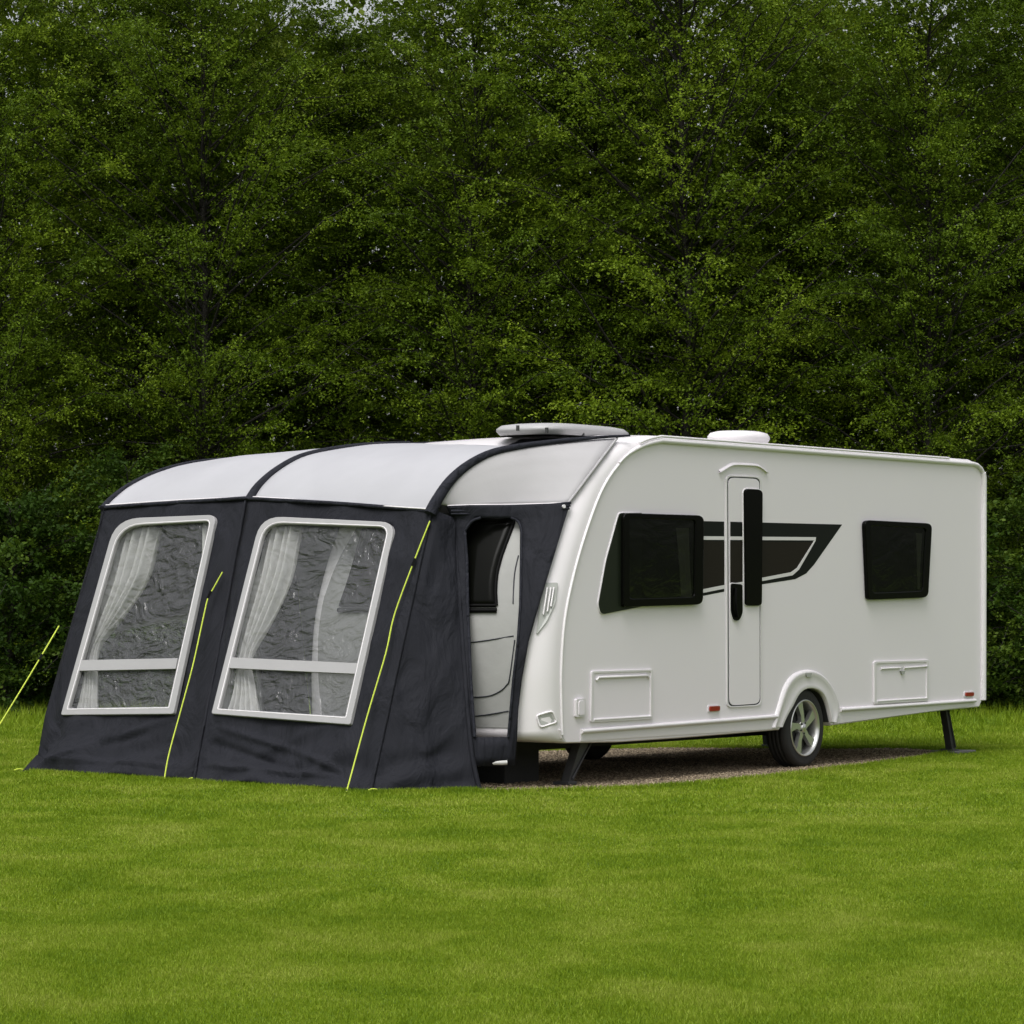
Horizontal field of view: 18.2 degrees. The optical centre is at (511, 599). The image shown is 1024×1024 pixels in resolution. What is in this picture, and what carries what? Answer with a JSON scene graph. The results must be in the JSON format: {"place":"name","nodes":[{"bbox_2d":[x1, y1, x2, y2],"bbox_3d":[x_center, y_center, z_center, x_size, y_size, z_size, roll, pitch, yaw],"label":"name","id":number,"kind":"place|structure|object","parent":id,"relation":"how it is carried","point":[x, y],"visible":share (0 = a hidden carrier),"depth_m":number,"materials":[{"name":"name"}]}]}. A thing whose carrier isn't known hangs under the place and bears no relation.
{"place":"outdoors","nodes":[
{"label":"outdoors","id":0,"kind":"place"},
{"bbox_2d":[0,690,1023,794],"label":"rough grass","id":1,"kind":"structure","parent":0,"point":[1004,717],"depth_m":29.20,"materials":[{"name":"green plant"}]},
{"bbox_2d":[0,657,1023,1023],"bbox_3d":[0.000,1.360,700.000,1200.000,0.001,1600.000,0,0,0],"label":"ground","id":2,"kind":"structure","parent":0,"point":[494,873],"depth_m":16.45,"materials":[{"name":"green plant"}]},
{"bbox_2d":[0,477,164,715],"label":"shrub","id":3,"kind":"object","parent":2,"relation":"on","point":[29,503],"visible":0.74,"depth_m":37.31,"materials":[{"name":"green plant"}]},
{"bbox_2d":[0,0,216,693],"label":"broadleaf tree","id":4,"kind":"object","parent":2,"relation":"on","point":[14,34],"visible":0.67,"depth_m":38.77,"materials":[{"name":"green plant"}]},
{"bbox_2d":[0,436,254,707],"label":"shrub","id":5,"kind":"object","parent":2,"relation":"on","point":[120,480],"visible":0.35,"depth_m":37.68,"materials":[{"name":"green plant"}]},
{"bbox_2d":[0,0,343,700],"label":"broadleaf tree","id":6,"kind":"object","parent":2,"relation":"on","point":[139,210],"visible":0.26,"depth_m":40.13,"materials":[{"name":"green plant"}]},
{"bbox_2d":[0,0,438,695],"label":"broadleaf tree","id":7,"kind":"object","parent":2,"relation":"on","point":[240,46],"visible":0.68,"depth_m":38.88,"materials":[{"name":"green plant"}]},
{"bbox_2d":[145,0,531,696],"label":"broadleaf tree","id":8,"kind":"object","parent":2,"relation":"on","point":[337,44],"visible":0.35,"depth_m":40.47,"materials":[{"name":"green plant"}]},
{"bbox_2d":[238,0,725,612],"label":"broadleaf tree","id":9,"kind":"object","parent":2,"relation":"on","point":[470,292],"visible":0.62,"depth_m":39.15,"materials":[{"name":"green plant"}]},
{"bbox_2d":[0,0,1023,701],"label":"woodland","id":10,"kind":"object","parent":2,"relation":"on","point":[428,384],"visible":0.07,"depth_m":43.13,"materials":[{"name":"green plant"}]},
{"bbox_2d":[0,567,1023,712],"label":"undergrowth","id":11,"kind":"object","parent":2,"relation":"on","point":[147,656],"visible":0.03,"depth_m":38.09,"materials":[{"name":"green plant"}]},
{"bbox_2d":[403,0,835,443],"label":"broadleaf tree","id":12,"kind":"object","parent":2,"relation":"on","point":[616,336],"visible":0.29,"depth_m":39.89,"materials":[{"name":"green plant"}]},
{"bbox_2d":[390,0,969,448],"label":"broadleaf tree","id":13,"kind":"object","parent":2,"relation":"on","point":[690,302],"visible":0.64,"depth_m":38.66,"materials":[{"name":"green plant"}]},
{"bbox_2d":[481,748,925,789],"bbox_3d":[1.619,1.356,25.965,4.531,0.001,6.752,0,0,0],"label":"gravel pad","id":14,"kind":"object","parent":2,"relation":"on","point":[577,779],"visible":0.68,"depth_m":26.22,"materials":[{"name":"grey gravel"}]},
{"bbox_2d":[311,423,986,784],"bbox_3d":[1.233,-0.015,26.219,2.304,2.753,7.219,0,0,35],"label":"touring caravan","id":15,"kind":"object","parent":14,"relation":"on","point":[787,602],"visible":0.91,"depth_m":24.88,"materials":[{"name":"white"}]},
{"bbox_2d":[14,434,629,790],"bbox_3d":[-1.446,0.067,24.745,2.806,2.649,4.796,0,0,-43],"label":"caravan awning","id":16,"kind":"object","parent":15,"relation":"attached to","point":[174,541],"visible":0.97,"depth_m":24.14,"materials":[{"name":"fabric"}]},
{"bbox_2d":[0,626,59,724],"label":"guy rope","id":17,"kind":"object","parent":16,"relation":"attached to","point":[41,655],"visible":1,"depth_m":25.40,"materials":[{"name":"yellow fabric"}]},
{"bbox_2d":[61,515,237,715],"bbox_3d":[-2.881,0.182,25.307,1.459,1.695,1.428,0,0,0],"label":"window frame","id":18,"kind":"structure","parent":16,"relation":"in","point":[131,554],"depth_m":25.63,"materials":[{"name":"plastic"}]},
{"bbox_2d":[164,572,222,776],"bbox_3d":[-2.461,0.632,24.372,0.101,1.702,0.772,0,0,30],"label":"guy rope","id":19,"kind":"object","parent":16,"relation":"attached to","point":[209,594],"visible":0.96,"depth_m":24.40,"materials":[{"name":"yellow fabric"}]},
{"bbox_2d":[212,517,394,725],"bbox_3d":[-1.529,0.144,23.821,1.464,1.555,1.664,0,0,0],"label":"window frame","id":20,"kind":"structure","parent":16,"relation":"in","point":[263,595],"depth_m":24.17,"materials":[{"name":"plastic"}]},
{"bbox_2d":[346,521,430,790],"bbox_3d":[-0.918,0.447,22.900,0.110,2.047,0.943,0,0,38],"label":"guy rope","id":21,"kind":"object","parent":16,"relation":"attached to","point":[413,562],"visible":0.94,"depth_m":22.96,"materials":[{"name":"yellow fabric"}]},
{"bbox_2d":[446,502,570,765],"bbox_3d":[-0.025,0.238,23.103,0.915,1.909,0.557,0,0,0],"label":"door panel","id":22,"kind":"structure","parent":16,"relation":"in","point":[540,525],"depth_m":23.12,"materials":[{"name":"fabric"}]},
{"bbox_2d":[337,518,515,612],"bbox_3d":[-0.653,-0.255,23.614,1.466,0.697,0.418,0,0,35],"label":"front window","id":23,"kind":"structure","parent":15,"relation":"in","point":[487,538],"depth_m":23.41,"materials":[{"name":"black"}]},
{"bbox_2d":[589,669,652,721],"bbox_3d":[0.817,0.707,23.715,0.025,0.376,0.838,0,0,35],"label":"locker door","id":24,"kind":"structure","parent":15,"relation":"in","point":[615,695],"depth_m":23.71,"materials":[{"name":"white plastic"}]},
{"bbox_2d":[597,512,703,614],"bbox_3d":[1.049,-0.275,24.030,0.047,0.765,1.412,0,0,35],"label":"window","id":25,"kind":"structure","parent":15,"relation":"in","point":[651,559],"depth_m":24.01,"materials":[{"name":"black"}]},
{"bbox_2d":[727,477,762,705],"bbox_3d":[1.842,-0.068,25.131,0.054,1.795,0.512,0,0,35],"label":"door","id":26,"kind":"structure","parent":15,"relation":"in","point":[744,494],"depth_m":25.12,"materials":[{"name":"white"}]},
{"bbox_2d":[862,520,931,599],"bbox_3d":[3.271,-0.334,27.151,0.036,0.665,1.177,0,0,35],"label":"window","id":27,"kind":"structure","parent":15,"relation":"in","point":[896,555],"depth_m":27.11,"materials":[{"name":"black glass"}]},
{"bbox_2d":[873,660,928,703],"bbox_3d":[3.316,0.693,27.229,0.023,0.358,0.973,0,0,35],"label":"locker door","id":28,"kind":"structure","parent":15,"relation":"in","point":[903,680],"depth_m":27.22,"materials":[{"name":"white plastic"}]},
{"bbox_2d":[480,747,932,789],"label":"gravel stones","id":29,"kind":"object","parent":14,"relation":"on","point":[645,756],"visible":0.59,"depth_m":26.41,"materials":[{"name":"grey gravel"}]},
{"bbox_2d":[599,0,997,508],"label":"broadleaf tree","id":30,"kind":"object","parent":2,"relation":"on","point":[755,145],"visible":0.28,"depth_m":40.25,"materials":[{"name":"green plant"}]},
{"bbox_2d":[680,0,1023,698],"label":"broadleaf tree","id":31,"kind":"object","parent":2,"relation":"on","point":[902,47],"visible":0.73,"depth_m":38.74,"materials":[{"name":"green plant"}]},
{"bbox_2d":[796,0,1023,699],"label":"broadleaf tree","id":32,"kind":"object","parent":2,"relation":"on","point":[1007,157],"visible":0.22,"depth_m":40.38,"materials":[{"name":"green plant"}]},
{"bbox_2d":[930,749,975,752],"bbox_3d":[3.920,1.348,28.444,0.280,0.026,0.340,0,0,35],"label":"levelling pad","id":33,"kind":"object","parent":2,"relation":"on","point":[960,750],"visible":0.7,"depth_m":28.37,"materials":[{"name":"grey plastic"}]},
{"bbox_2d":[931,492,1023,714],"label":"shrub","id":34,"kind":"object","parent":2,"relation":"on","point":[992,581],"visible":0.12,"depth_m":37.17,"materials":[{"name":"green plant"}]},
{"bbox_2d":[937,472,1023,711],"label":"shrub","id":35,"kind":"object","parent":2,"relation":"on","point":[1017,643],"visible":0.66,"depth_m":37.36,"materials":[{"name":"green plant"}]},
{"bbox_2d":[0,0,1023,574],"label":"sky","id":36,"kind":"structure","parent":0,"point":[366,5],"materials":[{"name":"white"}]}
]}

